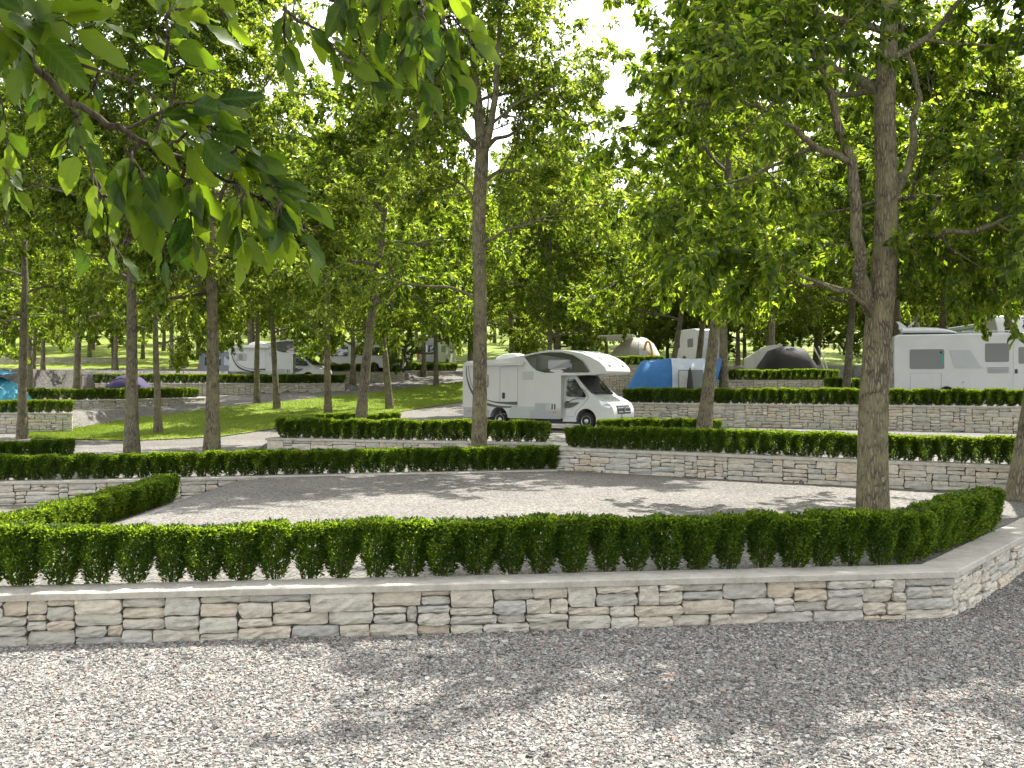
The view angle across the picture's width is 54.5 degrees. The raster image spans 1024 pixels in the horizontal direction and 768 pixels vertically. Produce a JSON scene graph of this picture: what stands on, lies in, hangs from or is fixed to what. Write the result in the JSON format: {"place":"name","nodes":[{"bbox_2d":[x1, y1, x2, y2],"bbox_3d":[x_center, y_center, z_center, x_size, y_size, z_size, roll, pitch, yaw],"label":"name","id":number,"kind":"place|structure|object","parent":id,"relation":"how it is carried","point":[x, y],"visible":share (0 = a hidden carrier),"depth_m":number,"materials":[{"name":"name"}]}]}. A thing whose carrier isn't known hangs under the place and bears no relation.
{"place":"outdoors","nodes":[
{"label":"outdoors","id":0,"kind":"place"},
{"bbox_2d":[31,382,462,439],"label":"lawn","id":1,"kind":"structure","parent":0,"point":[251,409],"depth_m":54.90,"materials":[{"name":"green plant"}]},
{"bbox_2d":[0,13,126,438],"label":"leafy tree","id":2,"kind":"object","parent":1,"relation":"on","point":[22,430],"visible":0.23,"depth_m":40.46,"materials":[{"name":"green plant"}]},
{"bbox_2d":[40,109,251,433],"bbox_3d":[-14.559,-4.956,41.862,8.557,14.556,6.930,0,0,-44],"label":"leafy tree","id":3,"kind":"object","parent":1,"relation":"on","point":[179,358],"visible":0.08,"depth_m":42.35,"materials":[{"name":"green plant"}]},
{"bbox_2d":[202,126,354,408],"bbox_3d":[-13.468,-6.601,55.908,10.055,16.453,8.035,0,0,-19],"label":"leafy tree","id":4,"kind":"object","parent":1,"relation":"on","point":[276,394],"visible":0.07,"depth_m":55.80,"materials":[{"name":"green plant"}]},
{"bbox_2d":[232,97,427,413],"bbox_3d":[-9.491,-6.212,50.268,9.006,16.311,8.791,0,0,-22],"label":"leafy tree","id":5,"kind":"object","parent":1,"relation":"on","point":[298,304],"visible":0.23,"depth_m":49.56,"materials":[{"name":"green plant"}]},
{"bbox_2d":[293,102,458,408],"bbox_3d":[-8.277,-7.274,55.554,8.630,17.834,9.286,0,0,-32],"label":"leafy tree","id":6,"kind":"object","parent":1,"relation":"on","point":[312,353],"visible":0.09,"depth_m":55.31,"materials":[{"name":"green plant"}]},
{"bbox_2d":[381,166,497,386],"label":"leafy tree","id":7,"kind":"object","parent":1,"relation":"on","point":[442,205],"visible":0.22,"depth_m":70.31,"materials":[{"name":"green plant"}]},
{"bbox_2d":[424,163,527,360],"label":"leafy tree","id":8,"kind":"object","parent":1,"relation":"on","point":[469,358],"visible":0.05,"depth_m":74.95,"materials":[{"name":"green plant"}]},
{"bbox_2d":[0,314,919,368],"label":"grass hill","id":9,"kind":"structure","parent":0,"point":[831,356],"depth_m":115.09,"materials":[{"name":"green plant"}]},
{"bbox_2d":[0,219,75,368],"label":"leafy tree","id":10,"kind":"object","parent":9,"relation":"on","point":[36,345],"visible":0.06,"depth_m":89.73,"materials":[{"name":"green plant"}]},
{"bbox_2d":[0,357,125,363],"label":"stone wall","id":11,"kind":"structure","parent":9,"relation":"on","point":[48,360],"depth_m":97.12,"materials":[{"name":"grey stone"}]},
{"bbox_2d":[417,337,455,362],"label":"caravan","id":12,"kind":"object","parent":9,"relation":"on","point":[446,354],"visible":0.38,"depth_m":90.86,"materials":[{"name":"white paint"}]},
{"bbox_2d":[0,573,1023,767],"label":"gravel","id":13,"kind":"structure","parent":0,"point":[256,754],"depth_m":8.69,"materials":[{"name":"grey gravel"}]},
{"bbox_2d":[0,365,1023,767],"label":"gravel ground","id":14,"kind":"structure","parent":0,"point":[458,495],"depth_m":19.05,"materials":[{"name":"grey gravel"}]},
{"bbox_2d":[0,370,37,411],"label":"tent","id":15,"kind":"object","parent":14,"relation":"on","point":[8,389],"visible":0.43,"depth_m":46.30,"materials":[{"name":"teal fabric"}]},
{"bbox_2d":[0,411,72,432],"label":"stone wall","id":16,"kind":"structure","parent":14,"relation":"on","point":[59,421],"depth_m":43.09,"materials":[{"name":"grey stone"}]},
{"bbox_2d":[0,437,75,458],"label":"hedge","id":17,"kind":"object","parent":14,"relation":"on","point":[62,446],"visible":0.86,"depth_m":28.47,"materials":[{"name":"green plant"}]},
{"bbox_2d":[0,399,75,412],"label":"hedge","id":18,"kind":"object","parent":14,"relation":"on","point":[48,405],"visible":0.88,"depth_m":43.38,"materials":[{"name":"green plant"}]},
{"bbox_2d":[0,208,91,369],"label":"leafy tree","id":19,"kind":"object","parent":14,"relation":"on","point":[43,364],"visible":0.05,"depth_m":87.80,"materials":[{"name":"green plant"}]},
{"bbox_2d":[0,132,126,388],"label":"leafy tree","id":20,"kind":"object","parent":14,"relation":"on","point":[6,281],"visible":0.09,"depth_m":58.60,"materials":[{"name":"green plant"}]},
{"bbox_2d":[0,88,166,399],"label":"leafy tree","id":21,"kind":"object","parent":14,"relation":"on","point":[34,301],"visible":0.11,"depth_m":52.33,"materials":[{"name":"green plant"}]},
{"bbox_2d":[0,473,180,547],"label":"hedge","id":22,"kind":"object","parent":14,"relation":"on","point":[111,504],"visible":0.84,"depth_m":18.83,"materials":[{"name":"green plant"}]},
{"bbox_2d":[46,242,164,369],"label":"leafy tree","id":23,"kind":"object","parent":14,"relation":"on","point":[110,329],"visible":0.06,"depth_m":86.97,"materials":[{"name":"green plant"}]},
{"bbox_2d":[57,242,168,369],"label":"leafy tree","id":24,"kind":"object","parent":14,"relation":"on","point":[115,358],"visible":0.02,"depth_m":82.84,"materials":[{"name":"green plant"}]},
{"bbox_2d":[27,387,199,399],"bbox_3d":[-21.550,0.526,55.484,2.406,0.744,13.569,0,0,25],"label":"hedge","id":25,"kind":"object","parent":14,"relation":"on","point":[118,393],"visible":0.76,"depth_m":52.92,"materials":[{"name":"green plant"}]},
{"bbox_2d":[81,374,151,398],"bbox_3d":[-23.085,0.113,59.170,3.828,1.475,3.224,0,0,-4],"label":"tent","id":26,"kind":"object","parent":14,"relation":"on","point":[119,382],"visible":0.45,"depth_m":58.47,"materials":[{"name":"purple fabric"}]},
{"bbox_2d":[41,397,205,408],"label":"stone wall","id":27,"kind":"structure","parent":14,"relation":"on","point":[99,404],"depth_m":53.80,"materials":[{"name":"grey stone"}]},
{"bbox_2d":[0,0,298,452],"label":"leafy tree","id":28,"kind":"object","parent":14,"relation":"on","point":[187,82],"visible":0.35,"depth_m":29.53,"materials":[{"name":"green plant"}]},
{"bbox_2d":[0,0,392,451],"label":"leafy tree","id":29,"kind":"object","parent":14,"relation":"on","point":[259,127],"visible":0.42,"depth_m":30.43,"materials":[{"name":"green plant"}]},
{"bbox_2d":[198,351,228,370],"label":"van","id":30,"kind":"object","parent":14,"relation":"on","point":[223,362],"visible":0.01,"depth_m":70.96,"materials":[{"name":"grey paint"}]},
{"bbox_2d":[92,373,345,382],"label":"hedge","id":31,"kind":"object","parent":14,"relation":"on","point":[237,378],"visible":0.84,"depth_m":65.66,"materials":[{"name":"green plant"}]},
{"bbox_2d":[94,383,345,396],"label":"stone wall","id":32,"kind":"structure","parent":14,"relation":"on","point":[234,388],"depth_m":65.79,"materials":[{"name":"grey stone"}]},
{"bbox_2d":[191,177,308,402],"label":"leafy tree","id":33,"kind":"object","parent":14,"relation":"on","point":[256,396],"visible":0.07,"depth_m":59.83,"materials":[{"name":"green plant"}]},
{"bbox_2d":[0,0,500,290],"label":"leafy tree","id":34,"kind":"object","parent":14,"relation":"on","point":[26,44],"visible":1,"depth_m":2.07,"materials":[{"name":"green plant"}]},
{"bbox_2d":[0,469,557,504],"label":"stone wall","id":35,"kind":"structure","parent":14,"relation":"on","point":[16,492],"depth_m":23.12,"materials":[{"name":"grey stone"}]},
{"bbox_2d":[0,444,560,480],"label":"hedge","id":36,"kind":"object","parent":35,"relation":"on","point":[206,462],"visible":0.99,"depth_m":24.30,"materials":[{"name":"green plant"}]},
{"bbox_2d":[229,340,331,382],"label":"motorhome","id":37,"kind":"object","parent":14,"relation":"on","point":[289,361],"visible":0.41,"depth_m":69.38,"materials":[{"name":"white paint"}]},
{"bbox_2d":[270,341,306,351],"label":"alcove window","id":38,"kind":"structure","parent":37,"relation":"in","point":[282,346],"depth_m":69.22,"materials":[{"name":"grey glass"}]},
{"bbox_2d":[301,372,405,383],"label":"stone wall","id":39,"kind":"structure","parent":14,"relation":"on","point":[378,376],"depth_m":75.43,"materials":[{"name":"grey stone"}]},
{"bbox_2d":[276,175,436,386],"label":"leafy tree","id":40,"kind":"object","parent":14,"relation":"on","point":[352,342],"visible":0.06,"depth_m":69.36,"materials":[{"name":"green plant"}]},
{"bbox_2d":[321,342,394,371],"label":"van","id":41,"kind":"object","parent":14,"relation":"on","point":[341,356],"visible":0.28,"depth_m":75.75,"materials":[{"name":"white paint"}]},
{"bbox_2d":[315,411,401,419],"bbox_3d":[-6.068,1.423,39.444,3.484,0.658,0.708,0,0,-18],"label":"hedge","id":42,"kind":"object","parent":14,"relation":"on","point":[375,416],"visible":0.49,"depth_m":39.37,"materials":[{"name":"green plant"}]},
{"bbox_2d":[323,363,402,371],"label":"hedge","id":43,"kind":"object","parent":14,"relation":"on","point":[342,367],"visible":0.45,"depth_m":74.31,"materials":[{"name":"green plant"}]},
{"bbox_2d":[243,1,530,417],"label":"leafy tree","id":44,"kind":"object","parent":14,"relation":"on","point":[359,135],"visible":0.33,"depth_m":35.51,"materials":[{"name":"green plant"}]},
{"bbox_2d":[265,434,572,469],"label":"stone wall","id":45,"kind":"structure","parent":14,"relation":"on","point":[301,443],"depth_m":29.25,"materials":[{"name":"grey stone"}]},
{"bbox_2d":[274,416,552,441],"bbox_3d":[-3.060,1.329,29.340,8.758,0.717,0.807,0,0,16],"label":"hedge","id":46,"kind":"object","parent":45,"relation":"on","point":[402,428],"visible":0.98,"depth_m":29.18,"materials":[{"name":"green plant"}]},
{"bbox_2d":[387,165,466,376],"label":"leafy tree","id":47,"kind":"object","parent":14,"relation":"on","point":[423,369],"visible":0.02,"depth_m":80.84,"materials":[{"name":"green plant"}]},
{"bbox_2d":[401,362,457,370],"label":"hedge","id":48,"kind":"object","parent":14,"relation":"on","point":[416,366],"visible":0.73,"depth_m":82.29,"materials":[{"name":"green plant"}]},
{"bbox_2d":[256,0,646,467],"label":"leafy tree","id":49,"kind":"object","parent":14,"relation":"on","point":[510,71],"visible":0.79,"depth_m":26.41,"materials":[{"name":"green plant"}]},
{"bbox_2d":[0,484,1005,586],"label":"hedge","id":50,"kind":"object","parent":14,"relation":"on","point":[927,527],"visible":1,"depth_m":11.45,"materials":[{"name":"green plant"}]},
{"bbox_2d":[444,142,571,353],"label":"leafy tree","id":51,"kind":"object","parent":14,"relation":"on","point":[501,178],"visible":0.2,"depth_m":65.35,"materials":[{"name":"green plant"}]},
{"bbox_2d":[0,517,1023,646],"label":"stone wall","id":52,"kind":"structure","parent":14,"relation":"on","point":[960,579],"depth_m":11.06,"materials":[{"name":"grey stone"}]},
{"bbox_2d":[489,232,576,353],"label":"leafy tree","id":53,"kind":"object","parent":14,"relation":"on","point":[517,349],"visible":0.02,"depth_m":88.53,"materials":[{"name":"green plant"}]},
{"bbox_2d":[463,350,633,426],"bbox_3d":[1.374,0.205,37.446,6.434,2.890,2.403,0,0,33],"label":"motorhome","id":54,"kind":"object","parent":14,"relation":"on","point":[562,386],"visible":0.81,"depth_m":36.28,"materials":[{"name":"white paint"}]},
{"bbox_2d":[525,352,588,372],"bbox_3d":[1.586,-0.787,36.026,2.711,0.750,0.062,0,0,32],"label":"alcove window","id":55,"kind":"structure","parent":54,"relation":"in","point":[542,362],"depth_m":36.01,"materials":[{"name":"grey glass"}]},
{"bbox_2d":[565,377,588,416],"bbox_3d":[2.351,0.467,35.770,0.981,1.416,0.142,0,0,33],"label":"door","id":56,"kind":"structure","parent":54,"relation":"in","point":[573,386],"depth_m":35.87,"materials":[{"name":"grey"}]},
{"bbox_2d":[503,229,596,350],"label":"leafy tree","id":57,"kind":"object","parent":14,"relation":"on","point":[574,340],"visible":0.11,"depth_m":82.57,"materials":[{"name":"green plant"}]},
{"bbox_2d":[468,130,633,351],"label":"leafy tree","id":58,"kind":"object","parent":14,"relation":"on","point":[531,288],"visible":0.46,"depth_m":53.06,"materials":[{"name":"green plant"}]},
{"bbox_2d":[495,134,634,354],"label":"leafy tree","id":59,"kind":"object","parent":14,"relation":"on","point":[534,319],"visible":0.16,"depth_m":55.90,"materials":[{"name":"green plant"}]},
{"bbox_2d":[556,164,649,351],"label":"leafy tree","id":60,"kind":"object","parent":14,"relation":"on","point":[612,288],"visible":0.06,"depth_m":77.29,"materials":[{"name":"green plant"}]},
{"bbox_2d":[598,365,638,395],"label":"stone wall","id":61,"kind":"structure","parent":14,"relation":"on","point":[616,384],"depth_m":64.30,"materials":[{"name":"grey stone"}]},
{"bbox_2d":[595,334,659,364],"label":"tent","id":62,"kind":"object","parent":14,"relation":"on","point":[640,346],"visible":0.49,"depth_m":66.66,"materials":[{"name":"beige fabric"}]},
{"bbox_2d":[611,355,664,364],"bbox_3d":[6.494,-1.528,64.778,6.890,0.747,0.849,0,0,2],"label":"hedge","id":63,"kind":"object","parent":14,"relation":"on","point":[627,360],"visible":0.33,"depth_m":64.48,"materials":[{"name":"green plant"}]},
{"bbox_2d":[601,222,687,351],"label":"leafy tree","id":64,"kind":"object","parent":14,"relation":"on","point":[647,327],"visible":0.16,"depth_m":82.38,"materials":[{"name":"green plant"}]},
{"bbox_2d":[617,225,696,358],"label":"leafy tree","id":65,"kind":"object","parent":14,"relation":"on","point":[644,336],"visible":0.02,"depth_m":87.37,"materials":[{"name":"green plant"}]},
{"bbox_2d":[596,417,722,428],"bbox_3d":[4.942,1.405,33.363,4.259,0.619,0.687,0,0,6],"label":"hedge","id":66,"kind":"object","parent":14,"relation":"on","point":[629,422],"visible":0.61,"depth_m":33.21,"materials":[{"name":"green plant"}]},
{"bbox_2d":[622,357,721,400],"bbox_3d":[7.408,-0.228,46.505,4.580,2.017,3.103,0,0,4],"label":"tent","id":67,"kind":"object","parent":14,"relation":"on","point":[667,373],"visible":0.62,"depth_m":45.24,"materials":[{"name":"blue fabric"}]},
{"bbox_2d":[678,370,702,388],"bbox_3d":[8.058,0.010,44.922,1.120,1.300,0.035,0,0,4],"label":"door","id":68,"kind":"structure","parent":67,"relation":"in","point":[697,375],"depth_m":44.91,"materials":[{"name":"grey fabric"}]},
{"bbox_2d":[579,118,789,357],"bbox_3d":[9.612,-7.681,57.253,10.916,17.510,10.179,0,0,42],"label":"leafy tree","id":69,"kind":"object","parent":14,"relation":"on","point":[647,301],"visible":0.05,"depth_m":56.85,"materials":[{"name":"green plant"}]},
{"bbox_2d":[651,293,735,362],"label":"leafy tree","id":70,"kind":"object","parent":14,"relation":"on","point":[686,319],"visible":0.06,"depth_m":83.97,"materials":[{"name":"green plant"}]},
{"bbox_2d":[677,329,718,358],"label":"caravan","id":71,"kind":"object","parent":14,"relation":"on","point":[688,342],"visible":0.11,"depth_m":69.31,"materials":[{"name":"white paint"}]},
{"bbox_2d":[635,111,769,358],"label":"leafy tree","id":72,"kind":"object","parent":14,"relation":"on","point":[699,352],"visible":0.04,"depth_m":58.88,"materials":[{"name":"green plant"}]},
{"bbox_2d":[608,63,830,388],"bbox_3d":[9.819,-8.257,47.409,10.239,18.543,9.994,0,0,18],"label":"leafy tree","id":73,"kind":"object","parent":14,"relation":"on","point":[723,343],"visible":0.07,"depth_m":46.52,"materials":[{"name":"green plant"}]},
{"bbox_2d":[553,0,909,427],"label":"leafy tree","id":74,"kind":"object","parent":14,"relation":"on","point":[590,305],"visible":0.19,"depth_m":31.77,"materials":[{"name":"green plant"}]},
{"bbox_2d":[705,195,766,364],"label":"leafy tree","id":75,"kind":"object","parent":14,"relation":"on","point":[738,360],"depth_m":77.86,"materials":[{"name":"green plant"}]},
{"bbox_2d":[687,233,809,364],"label":"leafy tree","id":76,"kind":"object","parent":14,"relation":"on","point":[697,325],"visible":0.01,"depth_m":81.85,"materials":[{"name":"green plant"}]},
{"bbox_2d":[728,200,825,352],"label":"leafy tree","id":77,"kind":"object","parent":14,"relation":"on","point":[759,336],"visible":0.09,"depth_m":73.63,"materials":[{"name":"green plant"}]},
{"bbox_2d":[717,368,839,379],"bbox_3d":[13.219,-0.538,56.911,10.549,0.754,0.800,0,0,17],"label":"hedge","id":78,"kind":"object","parent":14,"relation":"on","point":[769,374],"visible":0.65,"depth_m":56.15,"materials":[{"name":"green plant"}]},
{"bbox_2d":[556,447,1009,491],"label":"stone wall","id":79,"kind":"structure","parent":14,"relation":"on","point":[929,475],"depth_m":22.86,"materials":[{"name":"grey stone"}]},
{"bbox_2d":[744,344,827,379],"bbox_3d":[16.101,-1.280,59.880,5.537,2.120,3.350,0,0,-6],"label":"tent","id":80,"kind":"object","parent":14,"relation":"on","point":[775,357],"visible":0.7,"depth_m":58.60,"materials":[{"name":"grey fabric"}]},
{"bbox_2d":[715,380,857,392],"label":"stone wall","id":81,"kind":"structure","parent":14,"relation":"on","point":[777,384],"depth_m":55.98,"materials":[{"name":"grey stone"}]},
{"bbox_2d":[550,0,1023,509],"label":"leafy tree","id":82,"kind":"object","parent":14,"relation":"on","point":[680,221],"visible":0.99,"depth_m":16.81,"materials":[{"name":"green plant"}]},
{"bbox_2d":[563,424,1015,464],"bbox_3d":[6.550,1.371,23.061,12.280,0.677,0.779,0,0,33],"label":"hedge","id":83,"kind":"object","parent":14,"relation":"on","point":[944,447],"visible":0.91,"depth_m":23.05,"materials":[{"name":"green plant"}]},
{"bbox_2d":[746,112,849,345],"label":"leafy tree","id":84,"kind":"object","parent":14,"relation":"on","point":[772,325],"visible":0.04,"depth_m":65.79,"materials":[{"name":"green plant"}]},
{"bbox_2d":[748,235,848,351],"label":"leafy tree","id":85,"kind":"object","parent":14,"relation":"on","point":[792,340],"visible":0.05,"depth_m":84.80,"materials":[{"name":"green plant"}]},
{"bbox_2d":[621,387,1022,405],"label":"hedge","id":86,"kind":"object","parent":14,"relation":"on","point":[897,396],"visible":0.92,"depth_m":37.65,"materials":[{"name":"green plant"}]},
{"bbox_2d":[775,198,870,364],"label":"leafy tree","id":87,"kind":"object","parent":14,"relation":"on","point":[842,330],"visible":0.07,"depth_m":77.28,"materials":[{"name":"green plant"}]},
{"bbox_2d":[630,402,1020,432],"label":"stone wall","id":88,"kind":"structure","parent":14,"relation":"on","point":[985,419],"depth_m":37.03,"materials":[{"name":"grey stone"}]},
{"bbox_2d":[823,377,860,388],"bbox_3d":[17.514,0.004,50.596,3.288,0.781,0.840,0,0,12],"label":"hedge","id":89,"kind":"object","parent":14,"relation":"on","point":[832,381],"visible":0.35,"depth_m":50.66,"materials":[{"name":"green plant"}]},
{"bbox_2d":[753,65,935,387],"bbox_3d":[16.868,-7.730,49.319,9.269,17.504,8.821,0,0,40],"label":"leafy tree","id":90,"kind":"object","parent":14,"relation":"on","point":[910,296],"visible":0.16,"depth_m":48.74,"materials":[{"name":"green plant"}]},
{"bbox_2d":[797,273,908,349],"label":"leafy tree","id":91,"kind":"object","parent":14,"relation":"on","point":[811,341],"visible":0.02,"depth_m":88.18,"materials":[{"name":"green plant"}]},
{"bbox_2d":[818,227,939,354],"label":"leafy tree","id":92,"kind":"object","parent":14,"relation":"on","point":[859,318],"visible":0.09,"depth_m":79.59,"materials":[{"name":"green plant"}]},
{"bbox_2d":[753,0,1023,501],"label":"leafy tree","id":93,"kind":"object","parent":14,"relation":"on","point":[929,257],"visible":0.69,"depth_m":17.84,"materials":[{"name":"green plant"}]},
{"bbox_2d":[845,136,953,326],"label":"leafy tree","id":94,"kind":"object","parent":14,"relation":"on","point":[916,315],"visible":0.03,"depth_m":64.59,"materials":[{"name":"green plant"}]},
{"bbox_2d":[799,35,1010,335],"bbox_3d":[20.333,-8.674,52.005,9.782,19.387,11.755,0,0,0],"label":"leafy tree","id":95,"kind":"object","parent":14,"relation":"on","point":[900,308],"visible":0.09,"depth_m":51.87,"materials":[{"name":"green plant"}]},
{"bbox_2d":[892,183,985,336],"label":"leafy tree","id":96,"kind":"object","parent":14,"relation":"on","point":[967,315],"visible":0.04,"depth_m":73.09,"materials":[{"name":"green plant"}]},
{"bbox_2d":[859,0,1023,388],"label":"leafy tree","id":97,"kind":"object","parent":14,"relation":"on","point":[927,90],"visible":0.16,"depth_m":46.83,"materials":[{"name":"green plant"}]},
{"bbox_2d":[889,330,1023,397],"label":"motorhome","id":98,"kind":"object","parent":14,"relation":"on","point":[975,361],"visible":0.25,"depth_m":41.26,"materials":[{"name":"white paint"}]},
{"bbox_2d":[910,349,943,368],"bbox_3d":[17.311,-1.040,41.548,1.340,0.820,0.026,0,0,15],"label":"window","id":99,"kind":"structure","parent":98,"relation":"in","point":[919,358],"depth_m":41.53,"materials":[{"name":"grey glass"}]},
{"bbox_2d":[897,322,957,334],"bbox_3d":[17.762,-2.384,42.630,2.457,0.619,0.840,0,0,15],"label":"roof pod","id":100,"kind":"object","parent":98,"relation":"on","point":[904,329],"visible":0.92,"depth_m":42.36,"materials":[{"name":"white paint"}]},
{"bbox_2d":[985,343,1008,361],"bbox_3d":[19.914,-1.290,40.856,0.900,0.760,0.020,0,0,15],"label":"window","id":101,"kind":"structure","parent":98,"relation":"in","point":[994,352],"depth_m":40.85,"materials":[{"name":"grey glass"}]},
{"bbox_2d":[899,50,1023,331],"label":"leafy tree","id":102,"kind":"object","parent":14,"relation":"on","point":[1008,84],"visible":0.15,"depth_m":46.24,"materials":[{"name":"green plant"}]},
{"bbox_2d":[924,222,1023,327],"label":"leafy tree","id":103,"kind":"object","parent":14,"relation":"on","point":[937,322],"visible":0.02,"depth_m":73.12,"materials":[{"name":"green plant"}]},
{"bbox_2d":[948,316,1023,332],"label":"motorhome","id":104,"kind":"object","parent":14,"relation":"on","point":[996,323],"visible":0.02,"depth_m":51.87,"materials":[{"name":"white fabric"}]},
{"bbox_2d":[0,0,1023,213],"label":"sky","id":105,"kind":"structure","parent":0,"point":[626,35],"materials":[{"name":"white"}]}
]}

